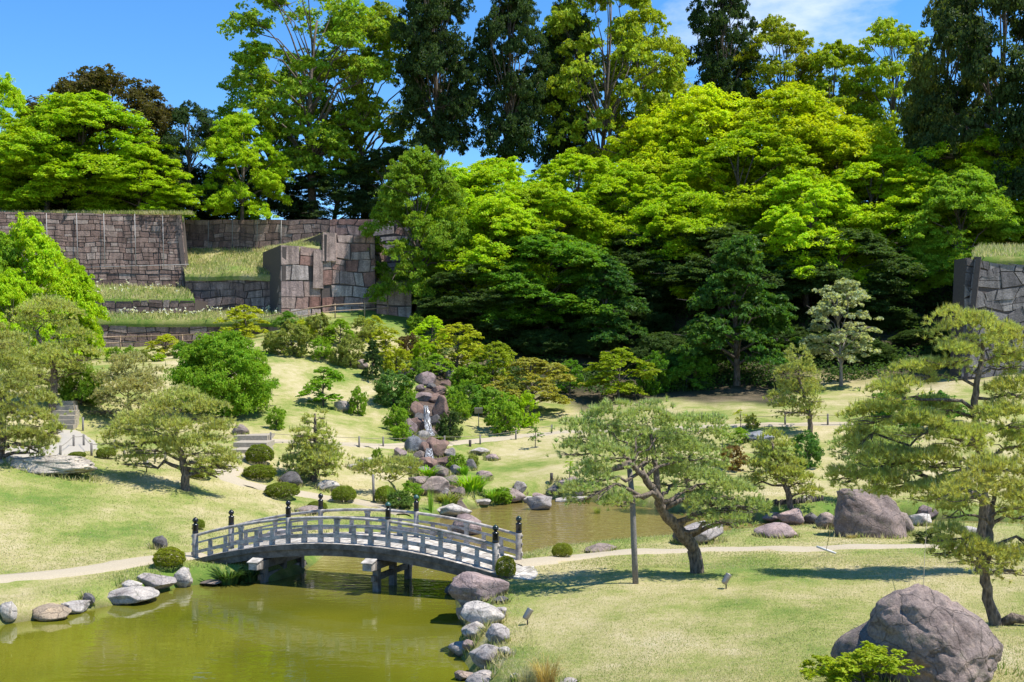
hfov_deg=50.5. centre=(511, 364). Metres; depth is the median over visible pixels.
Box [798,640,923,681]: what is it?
shrub
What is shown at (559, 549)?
clipped bush
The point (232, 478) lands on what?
path
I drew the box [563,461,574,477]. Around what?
shrub
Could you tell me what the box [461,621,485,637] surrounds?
rock
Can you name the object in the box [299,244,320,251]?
terrace lawn
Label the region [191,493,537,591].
arched bridge
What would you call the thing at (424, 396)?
rock
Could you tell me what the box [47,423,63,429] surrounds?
clipped bush
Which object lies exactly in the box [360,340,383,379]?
shrub
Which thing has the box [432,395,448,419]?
rock
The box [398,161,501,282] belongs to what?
maple tree
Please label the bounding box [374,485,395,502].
clipped bush
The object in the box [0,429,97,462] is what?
path
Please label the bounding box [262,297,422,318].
bamboo railing
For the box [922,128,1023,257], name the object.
maple tree
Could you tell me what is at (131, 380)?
pine tree
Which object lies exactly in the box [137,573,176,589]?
rock
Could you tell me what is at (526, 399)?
shrub
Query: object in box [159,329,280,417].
shrub
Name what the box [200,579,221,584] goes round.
rock
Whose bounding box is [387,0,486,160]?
cypress tree
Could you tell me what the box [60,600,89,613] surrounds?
rock
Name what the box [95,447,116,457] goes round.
clipped bush
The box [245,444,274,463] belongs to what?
clipped bush
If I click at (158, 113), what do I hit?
evergreen tree
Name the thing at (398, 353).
shrub
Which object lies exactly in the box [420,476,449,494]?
rock
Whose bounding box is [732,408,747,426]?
shrub
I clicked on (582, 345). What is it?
dark shrub
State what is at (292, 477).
rock
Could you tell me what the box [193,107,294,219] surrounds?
maple tree
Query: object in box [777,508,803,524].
rock
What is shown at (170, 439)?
pine tree
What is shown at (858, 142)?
maple tree
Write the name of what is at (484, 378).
shrub
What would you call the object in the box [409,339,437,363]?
shrub
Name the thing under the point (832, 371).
ground cover
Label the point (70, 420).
stone steps
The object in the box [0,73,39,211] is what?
maple tree
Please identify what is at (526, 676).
grass tuft
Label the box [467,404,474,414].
plant
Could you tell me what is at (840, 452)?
pine tree
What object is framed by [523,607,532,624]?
garden spotlight
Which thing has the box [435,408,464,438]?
shrub
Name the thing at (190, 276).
terrace lawn
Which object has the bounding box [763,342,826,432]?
pine tree
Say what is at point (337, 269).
block wall
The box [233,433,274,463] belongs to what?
stone steps
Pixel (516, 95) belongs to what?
cypress tree
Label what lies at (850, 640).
rock
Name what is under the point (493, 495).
plant
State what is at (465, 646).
rock
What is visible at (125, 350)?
shrub
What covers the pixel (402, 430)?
shrub
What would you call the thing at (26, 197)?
maple tree
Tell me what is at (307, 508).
rock
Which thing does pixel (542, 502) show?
rock
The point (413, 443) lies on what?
rock
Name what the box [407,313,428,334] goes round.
shrub
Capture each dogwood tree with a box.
[559,254,651,350]
[660,234,810,385]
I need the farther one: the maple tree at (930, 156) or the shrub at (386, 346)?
the maple tree at (930, 156)
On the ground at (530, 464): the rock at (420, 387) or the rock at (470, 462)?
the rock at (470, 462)
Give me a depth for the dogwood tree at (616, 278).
80.94 m
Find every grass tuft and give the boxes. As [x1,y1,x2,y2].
[514,664,538,681]
[521,652,571,681]
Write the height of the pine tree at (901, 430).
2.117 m
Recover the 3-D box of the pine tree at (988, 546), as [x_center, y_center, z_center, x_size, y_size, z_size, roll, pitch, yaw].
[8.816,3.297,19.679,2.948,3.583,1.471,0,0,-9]
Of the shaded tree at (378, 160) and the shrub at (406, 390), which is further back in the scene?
the shaded tree at (378, 160)
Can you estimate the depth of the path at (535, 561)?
31.35 m
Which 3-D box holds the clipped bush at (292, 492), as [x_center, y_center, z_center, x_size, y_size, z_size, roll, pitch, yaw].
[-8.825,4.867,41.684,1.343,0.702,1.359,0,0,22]
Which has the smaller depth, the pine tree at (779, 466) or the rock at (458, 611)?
the rock at (458, 611)
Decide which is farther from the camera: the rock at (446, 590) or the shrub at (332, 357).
the shrub at (332, 357)
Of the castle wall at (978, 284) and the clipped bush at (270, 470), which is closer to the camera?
the clipped bush at (270, 470)
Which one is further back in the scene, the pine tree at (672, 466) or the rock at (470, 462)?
the rock at (470, 462)
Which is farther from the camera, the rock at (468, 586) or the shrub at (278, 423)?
the shrub at (278, 423)
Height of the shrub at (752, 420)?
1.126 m
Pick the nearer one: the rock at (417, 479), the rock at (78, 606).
the rock at (78, 606)
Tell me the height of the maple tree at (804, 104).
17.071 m
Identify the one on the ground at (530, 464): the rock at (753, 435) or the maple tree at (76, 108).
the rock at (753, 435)
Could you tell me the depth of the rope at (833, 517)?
29.14 m
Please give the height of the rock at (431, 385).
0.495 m
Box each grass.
[0,209,1023,319]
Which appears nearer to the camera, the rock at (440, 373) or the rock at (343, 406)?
the rock at (343, 406)
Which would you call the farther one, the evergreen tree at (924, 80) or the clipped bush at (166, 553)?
the evergreen tree at (924, 80)
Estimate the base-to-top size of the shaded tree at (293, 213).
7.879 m
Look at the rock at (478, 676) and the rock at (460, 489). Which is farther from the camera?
the rock at (460, 489)
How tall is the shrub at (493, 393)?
2.515 m
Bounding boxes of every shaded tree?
[118,161,221,219]
[197,159,321,219]
[268,165,377,219]
[338,144,430,218]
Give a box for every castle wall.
[0,212,188,286]
[185,219,329,249]
[330,219,433,270]
[950,256,1023,379]
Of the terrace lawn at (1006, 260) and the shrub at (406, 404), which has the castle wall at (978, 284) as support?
the terrace lawn at (1006, 260)
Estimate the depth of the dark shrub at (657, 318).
84.61 m
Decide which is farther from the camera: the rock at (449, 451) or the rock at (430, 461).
the rock at (449, 451)
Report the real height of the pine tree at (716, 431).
4.021 m
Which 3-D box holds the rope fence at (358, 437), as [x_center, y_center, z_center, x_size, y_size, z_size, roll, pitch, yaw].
[-4.418,3.786,54.915,16.499,1.301,0.969,0,0,-38]
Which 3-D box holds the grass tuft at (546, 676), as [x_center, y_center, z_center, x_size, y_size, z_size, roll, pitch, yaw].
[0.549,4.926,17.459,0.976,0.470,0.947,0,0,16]
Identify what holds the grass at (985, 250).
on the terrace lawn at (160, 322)
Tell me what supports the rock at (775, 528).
on the ground at (530, 464)
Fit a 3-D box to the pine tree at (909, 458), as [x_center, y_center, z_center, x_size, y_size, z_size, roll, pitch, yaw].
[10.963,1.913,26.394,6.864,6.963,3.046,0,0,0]
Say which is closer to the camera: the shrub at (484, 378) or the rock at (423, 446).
the rock at (423, 446)
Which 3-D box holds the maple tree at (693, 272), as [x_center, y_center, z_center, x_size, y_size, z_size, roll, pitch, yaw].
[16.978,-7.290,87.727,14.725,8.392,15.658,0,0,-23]
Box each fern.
[203,565,254,584]
[232,570,260,581]
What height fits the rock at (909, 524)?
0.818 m
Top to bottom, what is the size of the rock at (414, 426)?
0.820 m
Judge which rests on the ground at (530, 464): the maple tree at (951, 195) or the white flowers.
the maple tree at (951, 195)
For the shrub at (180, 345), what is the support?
on the ground at (530, 464)
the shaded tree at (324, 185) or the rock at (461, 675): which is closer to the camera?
the rock at (461, 675)
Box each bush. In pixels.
[0,211,99,354]
[0,231,26,339]
[0,267,56,362]
[41,257,110,358]
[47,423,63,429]
[68,451,86,456]
[76,316,103,355]
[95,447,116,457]
[151,546,186,566]
[189,465,211,477]
[197,519,204,529]
[242,464,277,478]
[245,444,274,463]
[263,482,299,497]
[306,501,327,508]
[330,485,356,501]
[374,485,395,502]
[495,555,515,578]
[551,542,572,556]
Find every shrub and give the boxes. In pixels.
[58,361,103,405]
[104,346,122,361]
[123,345,138,357]
[138,348,151,361]
[144,334,178,354]
[151,353,166,361]
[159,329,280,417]
[169,340,189,357]
[213,304,270,337]
[261,331,280,353]
[264,405,286,429]
[265,319,312,357]
[269,310,297,327]
[292,319,318,340]
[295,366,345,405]
[304,312,339,341]
[308,335,335,360]
[323,318,357,343]
[327,348,343,364]
[336,333,366,368]
[347,386,368,415]
[350,315,378,341]
[360,315,385,337]
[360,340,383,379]
[363,326,404,356]
[371,447,383,465]
[372,369,415,406]
[381,346,413,373]
[381,403,408,429]
[386,489,414,508]
[390,422,413,441]
[397,380,417,403]
[397,393,418,413]
[397,480,423,501]
[398,332,424,357]
[406,357,430,378]
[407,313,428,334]
[409,315,449,343]
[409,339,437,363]
[424,353,456,375]
[429,322,491,369]
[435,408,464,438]
[445,390,471,418]
[446,380,488,407]
[446,453,466,467]
[447,294,482,324]
[448,365,474,386]
[456,361,493,389]
[462,312,530,337]
[464,340,516,386]
[467,454,479,465]
[469,386,507,417]
[482,357,585,411]
[483,392,527,434]
[494,379,527,409]
[495,487,514,503]
[506,328,574,354]
[516,390,540,427]
[528,425,544,447]
[531,298,582,329]
[553,359,583,393]
[562,332,616,357]
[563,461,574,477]
[582,346,661,398]
[614,297,675,337]
[624,331,688,368]
[636,350,673,395]
[658,351,718,388]
[669,328,733,355]
[720,442,750,470]
[722,301,798,322]
[722,427,749,443]
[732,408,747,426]
[743,324,824,350]
[744,413,760,428]
[788,429,824,468]
[793,331,851,357]
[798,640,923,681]
[837,340,899,362]
[862,309,923,328]
[866,390,923,434]
[887,328,950,344]
[911,528,946,543]
[915,306,949,308]
[918,345,949,358]
[919,390,970,422]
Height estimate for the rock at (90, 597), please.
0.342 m
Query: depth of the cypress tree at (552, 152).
106.68 m
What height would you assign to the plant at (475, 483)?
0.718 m
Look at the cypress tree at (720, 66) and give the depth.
110.79 m
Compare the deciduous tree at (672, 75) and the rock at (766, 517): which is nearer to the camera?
the rock at (766, 517)
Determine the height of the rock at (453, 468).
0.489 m
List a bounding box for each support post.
[372,474,374,501]
[627,468,638,583]
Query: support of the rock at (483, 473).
on the ground at (530, 464)
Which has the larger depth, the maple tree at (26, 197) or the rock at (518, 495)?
the maple tree at (26, 197)
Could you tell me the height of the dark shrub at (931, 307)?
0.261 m
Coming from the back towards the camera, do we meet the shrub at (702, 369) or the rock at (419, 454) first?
the shrub at (702, 369)
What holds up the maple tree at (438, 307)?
on the ground at (530, 464)
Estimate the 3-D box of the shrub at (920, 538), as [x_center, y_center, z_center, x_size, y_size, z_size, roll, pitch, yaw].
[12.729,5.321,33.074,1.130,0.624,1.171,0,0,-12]
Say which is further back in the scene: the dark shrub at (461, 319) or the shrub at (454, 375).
the dark shrub at (461, 319)
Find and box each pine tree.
[0,293,109,412]
[0,319,72,458]
[77,349,177,423]
[87,381,246,490]
[269,405,357,481]
[351,453,423,490]
[544,396,783,573]
[643,408,749,505]
[735,426,827,509]
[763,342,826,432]
[819,417,919,476]
[820,302,1023,573]
[876,423,923,446]
[921,449,1023,625]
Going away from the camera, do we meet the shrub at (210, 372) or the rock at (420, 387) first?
the shrub at (210, 372)
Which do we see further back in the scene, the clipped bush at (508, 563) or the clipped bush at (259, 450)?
the clipped bush at (259, 450)
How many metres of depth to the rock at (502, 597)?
24.52 m
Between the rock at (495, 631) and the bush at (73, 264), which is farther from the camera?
the bush at (73, 264)
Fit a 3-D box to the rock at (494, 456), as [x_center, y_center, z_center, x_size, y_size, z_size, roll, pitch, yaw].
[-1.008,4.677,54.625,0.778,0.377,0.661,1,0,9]
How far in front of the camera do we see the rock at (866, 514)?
34.32 m
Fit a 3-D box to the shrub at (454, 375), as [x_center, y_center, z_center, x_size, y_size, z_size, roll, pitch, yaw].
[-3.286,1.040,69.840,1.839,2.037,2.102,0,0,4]
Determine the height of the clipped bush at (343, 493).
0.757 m
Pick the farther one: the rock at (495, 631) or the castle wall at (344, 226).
the castle wall at (344, 226)
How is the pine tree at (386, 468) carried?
on the ground at (530, 464)
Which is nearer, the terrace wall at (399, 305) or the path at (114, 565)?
the path at (114, 565)
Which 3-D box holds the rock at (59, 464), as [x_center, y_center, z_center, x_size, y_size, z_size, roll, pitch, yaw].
[-16.312,3.546,38.299,3.247,0.717,1.343,2,1,0]
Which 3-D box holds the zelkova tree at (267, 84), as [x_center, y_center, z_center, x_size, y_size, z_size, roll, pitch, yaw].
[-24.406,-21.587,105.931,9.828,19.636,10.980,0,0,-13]
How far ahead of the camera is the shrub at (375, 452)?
49.63 m
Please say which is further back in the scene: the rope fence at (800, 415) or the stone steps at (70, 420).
the rope fence at (800, 415)
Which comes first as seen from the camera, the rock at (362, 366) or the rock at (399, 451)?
the rock at (399, 451)
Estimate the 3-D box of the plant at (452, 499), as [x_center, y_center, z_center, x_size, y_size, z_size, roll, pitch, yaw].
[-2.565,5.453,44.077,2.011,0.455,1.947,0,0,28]
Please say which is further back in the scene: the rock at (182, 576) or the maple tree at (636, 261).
the maple tree at (636, 261)
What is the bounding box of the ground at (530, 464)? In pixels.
[0,242,1023,681]
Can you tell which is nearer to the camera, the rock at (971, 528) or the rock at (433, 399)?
the rock at (971, 528)
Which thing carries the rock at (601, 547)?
on the ground at (530, 464)
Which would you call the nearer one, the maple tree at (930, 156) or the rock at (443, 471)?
the rock at (443, 471)
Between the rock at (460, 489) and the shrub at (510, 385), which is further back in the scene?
the shrub at (510, 385)
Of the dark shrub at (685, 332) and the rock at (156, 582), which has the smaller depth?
the rock at (156, 582)
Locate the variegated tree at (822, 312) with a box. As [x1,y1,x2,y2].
[798,277,883,385]
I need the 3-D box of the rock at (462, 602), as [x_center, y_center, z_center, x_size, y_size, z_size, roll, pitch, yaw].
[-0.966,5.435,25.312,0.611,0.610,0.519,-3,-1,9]
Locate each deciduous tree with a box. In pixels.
[537,0,680,162]
[591,2,696,189]
[726,14,828,124]
[786,39,889,175]
[831,16,929,150]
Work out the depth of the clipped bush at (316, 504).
39.88 m
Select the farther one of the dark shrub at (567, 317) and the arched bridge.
the dark shrub at (567, 317)
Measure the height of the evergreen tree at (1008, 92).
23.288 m
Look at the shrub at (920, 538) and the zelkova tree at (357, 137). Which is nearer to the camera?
the shrub at (920, 538)
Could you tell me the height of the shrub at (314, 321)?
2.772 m
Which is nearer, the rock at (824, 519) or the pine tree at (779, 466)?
the rock at (824, 519)
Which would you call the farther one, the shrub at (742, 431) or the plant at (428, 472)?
the shrub at (742, 431)
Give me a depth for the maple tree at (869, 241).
83.06 m
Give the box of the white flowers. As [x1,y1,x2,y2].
[97,279,277,314]
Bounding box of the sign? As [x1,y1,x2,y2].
[474,408,482,427]
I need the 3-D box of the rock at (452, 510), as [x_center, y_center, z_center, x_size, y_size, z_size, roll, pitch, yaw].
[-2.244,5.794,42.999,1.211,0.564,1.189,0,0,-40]
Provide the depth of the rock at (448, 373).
70.73 m
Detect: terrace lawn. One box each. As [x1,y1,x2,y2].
[32,285,194,302]
[97,312,306,326]
[184,248,269,280]
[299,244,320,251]
[971,246,1023,264]
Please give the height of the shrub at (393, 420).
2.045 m
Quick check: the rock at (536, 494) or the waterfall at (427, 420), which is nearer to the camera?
the rock at (536, 494)
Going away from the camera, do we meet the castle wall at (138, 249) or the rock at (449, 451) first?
the rock at (449, 451)
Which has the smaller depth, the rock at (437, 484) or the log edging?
the log edging
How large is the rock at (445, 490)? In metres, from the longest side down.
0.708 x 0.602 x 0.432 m
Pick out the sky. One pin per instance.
(176, 45)
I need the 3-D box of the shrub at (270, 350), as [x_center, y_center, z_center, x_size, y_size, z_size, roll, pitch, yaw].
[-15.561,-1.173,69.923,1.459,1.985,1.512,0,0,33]
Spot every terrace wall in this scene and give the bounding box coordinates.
[50,325,280,346]
[95,300,206,313]
[185,274,269,311]
[375,291,411,316]
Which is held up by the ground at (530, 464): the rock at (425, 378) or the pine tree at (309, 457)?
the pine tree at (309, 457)
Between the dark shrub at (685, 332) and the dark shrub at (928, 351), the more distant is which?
the dark shrub at (685, 332)
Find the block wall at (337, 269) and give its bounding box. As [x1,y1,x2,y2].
[263,232,383,316]
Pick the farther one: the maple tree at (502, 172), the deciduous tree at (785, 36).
the deciduous tree at (785, 36)
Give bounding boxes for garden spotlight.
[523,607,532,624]
[722,572,731,588]
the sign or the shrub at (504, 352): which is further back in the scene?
the shrub at (504, 352)
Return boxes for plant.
[385,480,394,506]
[416,465,446,477]
[427,489,433,511]
[427,491,471,503]
[431,435,453,440]
[445,386,466,396]
[449,473,494,492]
[457,465,471,474]
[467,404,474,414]
[480,487,508,501]
[592,506,600,513]
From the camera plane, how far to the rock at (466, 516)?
38.24 m
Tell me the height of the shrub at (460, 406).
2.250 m
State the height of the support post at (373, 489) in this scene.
1.272 m
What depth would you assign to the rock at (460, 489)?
45.28 m
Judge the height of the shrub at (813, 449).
2.426 m
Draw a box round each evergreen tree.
[15,63,192,211]
[155,100,229,219]
[892,76,978,234]
[896,0,999,171]
[907,0,1023,218]
[980,42,1023,213]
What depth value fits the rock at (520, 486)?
47.62 m
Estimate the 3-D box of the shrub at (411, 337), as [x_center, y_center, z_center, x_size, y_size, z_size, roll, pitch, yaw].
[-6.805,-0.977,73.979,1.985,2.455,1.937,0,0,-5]
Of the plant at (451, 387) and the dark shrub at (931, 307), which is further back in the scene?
the dark shrub at (931, 307)
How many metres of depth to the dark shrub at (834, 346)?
78.86 m
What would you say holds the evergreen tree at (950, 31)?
on the ground at (530, 464)
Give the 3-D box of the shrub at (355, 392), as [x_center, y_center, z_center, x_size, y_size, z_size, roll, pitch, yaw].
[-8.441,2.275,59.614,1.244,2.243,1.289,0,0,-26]
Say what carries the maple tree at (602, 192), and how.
on the ground at (530, 464)
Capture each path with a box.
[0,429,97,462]
[0,552,206,582]
[215,463,408,514]
[272,421,952,448]
[515,544,975,566]
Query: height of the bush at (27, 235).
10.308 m
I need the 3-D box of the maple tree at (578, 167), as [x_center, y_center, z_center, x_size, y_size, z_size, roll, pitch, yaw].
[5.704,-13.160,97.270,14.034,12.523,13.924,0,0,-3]
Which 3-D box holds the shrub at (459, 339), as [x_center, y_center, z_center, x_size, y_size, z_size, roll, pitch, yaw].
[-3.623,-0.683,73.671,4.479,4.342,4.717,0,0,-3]
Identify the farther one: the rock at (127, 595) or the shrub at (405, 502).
the shrub at (405, 502)
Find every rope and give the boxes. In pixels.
[826,488,839,548]
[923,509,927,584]
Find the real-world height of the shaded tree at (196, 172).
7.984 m
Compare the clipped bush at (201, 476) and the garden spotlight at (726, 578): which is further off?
the clipped bush at (201, 476)
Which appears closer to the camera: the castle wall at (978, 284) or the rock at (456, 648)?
the rock at (456, 648)
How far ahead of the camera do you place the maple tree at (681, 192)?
87.26 m
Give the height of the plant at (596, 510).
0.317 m
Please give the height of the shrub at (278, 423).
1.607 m
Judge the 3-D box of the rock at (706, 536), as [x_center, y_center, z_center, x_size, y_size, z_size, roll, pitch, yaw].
[5.764,5.237,33.514,1.563,0.662,1.329,-3,3,-8]
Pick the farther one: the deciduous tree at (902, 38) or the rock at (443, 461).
the deciduous tree at (902, 38)
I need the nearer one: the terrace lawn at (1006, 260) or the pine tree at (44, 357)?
the pine tree at (44, 357)
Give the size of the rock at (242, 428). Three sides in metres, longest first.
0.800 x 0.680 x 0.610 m
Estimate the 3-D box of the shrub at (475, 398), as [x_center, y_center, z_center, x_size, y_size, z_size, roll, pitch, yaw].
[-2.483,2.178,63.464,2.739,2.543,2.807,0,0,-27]
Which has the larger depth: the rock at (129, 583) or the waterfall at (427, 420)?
the waterfall at (427, 420)
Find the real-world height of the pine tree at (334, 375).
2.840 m
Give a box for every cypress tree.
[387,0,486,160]
[459,0,558,163]
[529,0,609,179]
[685,0,762,141]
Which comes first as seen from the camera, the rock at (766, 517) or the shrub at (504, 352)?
the rock at (766, 517)
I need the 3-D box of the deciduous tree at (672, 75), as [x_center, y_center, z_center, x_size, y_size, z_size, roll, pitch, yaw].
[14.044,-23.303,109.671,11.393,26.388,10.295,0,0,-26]
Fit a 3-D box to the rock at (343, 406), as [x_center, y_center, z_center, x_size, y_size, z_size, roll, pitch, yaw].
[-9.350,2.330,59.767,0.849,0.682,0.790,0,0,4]
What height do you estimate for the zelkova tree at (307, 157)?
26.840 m
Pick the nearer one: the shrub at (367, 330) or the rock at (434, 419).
the rock at (434, 419)
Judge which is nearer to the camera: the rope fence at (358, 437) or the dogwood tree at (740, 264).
the rope fence at (358, 437)
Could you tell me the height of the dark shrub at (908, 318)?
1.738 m
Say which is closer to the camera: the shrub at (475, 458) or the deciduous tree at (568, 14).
the shrub at (475, 458)
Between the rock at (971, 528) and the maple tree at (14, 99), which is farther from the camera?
the maple tree at (14, 99)
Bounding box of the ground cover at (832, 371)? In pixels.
[434,268,952,393]
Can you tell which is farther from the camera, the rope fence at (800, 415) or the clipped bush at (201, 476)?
the rope fence at (800, 415)
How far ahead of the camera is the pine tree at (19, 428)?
38.12 m
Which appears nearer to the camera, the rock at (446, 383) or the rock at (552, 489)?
the rock at (552, 489)
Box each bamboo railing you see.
[51,331,213,348]
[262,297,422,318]
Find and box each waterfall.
[423,405,434,435]
[425,448,433,458]
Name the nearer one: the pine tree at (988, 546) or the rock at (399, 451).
the pine tree at (988, 546)
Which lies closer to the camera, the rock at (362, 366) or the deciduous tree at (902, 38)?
the rock at (362, 366)
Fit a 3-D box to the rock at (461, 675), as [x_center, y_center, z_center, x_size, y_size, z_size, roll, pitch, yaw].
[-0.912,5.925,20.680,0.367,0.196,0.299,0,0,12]
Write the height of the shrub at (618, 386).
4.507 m
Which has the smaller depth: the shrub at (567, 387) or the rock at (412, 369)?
the rock at (412, 369)
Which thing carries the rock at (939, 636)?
on the ground at (530, 464)
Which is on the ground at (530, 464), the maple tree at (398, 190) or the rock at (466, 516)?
the maple tree at (398, 190)
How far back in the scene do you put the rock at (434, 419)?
59.31 m
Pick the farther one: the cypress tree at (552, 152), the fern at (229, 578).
the cypress tree at (552, 152)
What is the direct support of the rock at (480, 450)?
on the ground at (530, 464)
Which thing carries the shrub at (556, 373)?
on the ground at (530, 464)
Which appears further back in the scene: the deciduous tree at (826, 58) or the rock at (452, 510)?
the deciduous tree at (826, 58)
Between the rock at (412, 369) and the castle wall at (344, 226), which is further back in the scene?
the castle wall at (344, 226)
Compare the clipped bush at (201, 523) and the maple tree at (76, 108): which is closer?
the clipped bush at (201, 523)
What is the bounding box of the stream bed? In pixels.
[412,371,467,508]
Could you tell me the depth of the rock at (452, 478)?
47.71 m
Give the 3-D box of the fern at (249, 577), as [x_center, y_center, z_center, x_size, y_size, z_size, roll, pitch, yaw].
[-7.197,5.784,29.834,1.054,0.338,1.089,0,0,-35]
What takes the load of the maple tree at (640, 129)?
on the ground at (530, 464)
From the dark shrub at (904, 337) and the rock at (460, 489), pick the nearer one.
the rock at (460, 489)
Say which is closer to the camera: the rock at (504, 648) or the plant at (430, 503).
the rock at (504, 648)
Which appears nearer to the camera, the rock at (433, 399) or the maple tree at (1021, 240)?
the rock at (433, 399)
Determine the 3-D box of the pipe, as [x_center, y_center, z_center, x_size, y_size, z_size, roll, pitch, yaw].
[8.817,5.210,30.480,0.559,0.197,0.064,0,0,35]
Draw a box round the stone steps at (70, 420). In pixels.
[52,400,79,429]
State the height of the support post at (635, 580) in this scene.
3.112 m
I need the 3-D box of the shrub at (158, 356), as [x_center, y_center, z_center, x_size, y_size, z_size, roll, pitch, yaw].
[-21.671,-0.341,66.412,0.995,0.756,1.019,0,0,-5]
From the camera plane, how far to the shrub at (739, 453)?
49.64 m
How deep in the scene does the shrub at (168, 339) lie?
69.97 m
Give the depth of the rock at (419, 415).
59.59 m
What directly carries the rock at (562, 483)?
on the ground at (530, 464)
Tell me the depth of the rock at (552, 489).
48.20 m
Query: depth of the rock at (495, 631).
20.92 m
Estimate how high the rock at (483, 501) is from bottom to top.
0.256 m
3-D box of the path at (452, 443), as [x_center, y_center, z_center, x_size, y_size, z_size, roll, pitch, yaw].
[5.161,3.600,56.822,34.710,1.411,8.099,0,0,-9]
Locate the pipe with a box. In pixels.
[816,546,835,553]
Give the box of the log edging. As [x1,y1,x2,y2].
[764,495,823,505]
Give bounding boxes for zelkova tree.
[210,46,310,219]
[216,0,399,219]
[301,0,431,214]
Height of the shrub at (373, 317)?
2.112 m
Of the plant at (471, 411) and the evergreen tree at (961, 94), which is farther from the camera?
the evergreen tree at (961, 94)
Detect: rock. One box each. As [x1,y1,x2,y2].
[0,601,16,621]
[8,455,96,474]
[33,603,71,621]
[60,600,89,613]
[82,593,94,603]
[107,586,159,604]
[121,580,141,586]
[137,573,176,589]
[152,535,167,548]
[174,567,192,587]
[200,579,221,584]
[232,424,248,433]
[266,529,291,540]
[279,471,302,485]
[295,505,317,513]
[317,479,339,490]
[334,401,349,411]
[357,359,368,368]
[394,447,406,456]
[396,366,414,374]
[404,435,421,452]
[405,420,417,433]
[408,476,428,483]
[410,401,422,416]
[411,417,424,430]
[413,450,424,458]
[414,412,423,419]
[415,371,435,385]
[415,384,424,390]
[415,392,431,401]
[416,430,430,437]
[418,442,429,452]
[418,457,437,466]
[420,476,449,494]
[426,437,446,457]
[427,383,435,388]
[429,360,445,374]
[429,467,448,476]
[430,393,439,402]
[431,385,446,394]
[431,414,440,425]
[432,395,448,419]
[435,456,454,467]
[437,488,448,494]
[438,503,471,516]
[440,380,450,387]
[444,447,455,455]
[444,475,457,485]
[444,583,450,594]
[445,368,453,379]
[448,571,509,601]
[448,640,463,655]
[449,464,460,473]
[451,486,464,494]
[452,513,481,534]
[454,670,472,679]
[456,607,463,619]
[458,599,467,606]
[460,600,504,623]
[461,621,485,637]
[462,639,474,649]
[465,459,476,469]
[465,670,491,681]
[469,644,501,668]
[471,447,489,453]
[476,470,492,479]
[476,499,490,504]
[485,623,509,642]
[486,454,498,459]
[494,596,508,602]
[496,607,506,614]
[499,646,513,654]
[503,488,525,501]
[513,481,526,492]
[526,495,551,509]
[532,492,545,496]
[547,485,559,493]
[555,496,591,501]
[558,476,577,487]
[562,677,577,681]
[585,543,616,552]
[685,520,723,544]
[745,430,774,440]
[754,522,797,538]
[762,512,778,521]
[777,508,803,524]
[804,512,816,523]
[815,512,833,528]
[830,620,885,679]
[833,488,906,538]
[867,583,1003,681]
[901,512,914,533]
[908,513,931,525]
[917,505,938,517]
[964,526,976,532]
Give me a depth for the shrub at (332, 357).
68.67 m
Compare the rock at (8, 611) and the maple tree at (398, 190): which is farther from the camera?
the maple tree at (398, 190)
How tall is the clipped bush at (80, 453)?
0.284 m
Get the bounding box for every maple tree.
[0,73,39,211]
[0,89,186,212]
[0,112,116,211]
[71,146,208,220]
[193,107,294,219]
[358,144,477,315]
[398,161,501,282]
[410,253,548,335]
[425,190,582,310]
[429,156,581,271]
[453,229,641,329]
[467,182,634,301]
[522,147,649,253]
[559,162,683,278]
[578,231,707,301]
[580,112,711,231]
[616,182,765,311]
[623,82,776,226]
[644,121,836,261]
[645,221,820,318]
[692,80,874,228]
[729,169,895,314]
[755,111,915,244]
[759,222,928,324]
[787,145,965,272]
[859,141,1022,272]
[892,162,1023,295]
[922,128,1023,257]
[975,157,1023,246]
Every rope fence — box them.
[59,434,165,463]
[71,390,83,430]
[270,425,551,446]
[749,414,867,424]
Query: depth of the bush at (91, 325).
69.69 m
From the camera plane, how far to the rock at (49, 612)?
25.46 m
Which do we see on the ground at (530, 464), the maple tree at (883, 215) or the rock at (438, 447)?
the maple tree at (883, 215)
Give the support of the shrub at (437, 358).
on the ground at (530, 464)
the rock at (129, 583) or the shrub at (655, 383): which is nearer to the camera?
the rock at (129, 583)
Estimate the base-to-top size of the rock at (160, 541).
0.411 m
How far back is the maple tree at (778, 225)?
85.05 m
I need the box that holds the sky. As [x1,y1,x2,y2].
[0,0,1023,219]
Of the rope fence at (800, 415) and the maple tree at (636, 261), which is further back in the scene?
the maple tree at (636, 261)
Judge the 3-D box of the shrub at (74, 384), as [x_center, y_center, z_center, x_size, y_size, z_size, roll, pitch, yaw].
[-20.921,1.068,52.740,2.328,2.556,2.272,0,0,-7]
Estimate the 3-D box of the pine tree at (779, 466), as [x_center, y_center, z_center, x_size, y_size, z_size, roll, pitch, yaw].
[10.198,3.999,41.415,3.691,3.420,2.524,0,0,-22]
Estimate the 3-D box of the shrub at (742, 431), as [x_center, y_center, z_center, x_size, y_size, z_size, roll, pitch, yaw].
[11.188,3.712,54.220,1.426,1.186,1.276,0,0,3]
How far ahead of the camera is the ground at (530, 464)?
35.10 m
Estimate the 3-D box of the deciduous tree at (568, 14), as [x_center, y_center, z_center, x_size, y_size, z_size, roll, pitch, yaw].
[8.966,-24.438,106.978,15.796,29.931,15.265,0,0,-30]
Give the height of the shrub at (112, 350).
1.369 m
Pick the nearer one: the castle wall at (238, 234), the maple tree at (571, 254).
the maple tree at (571, 254)

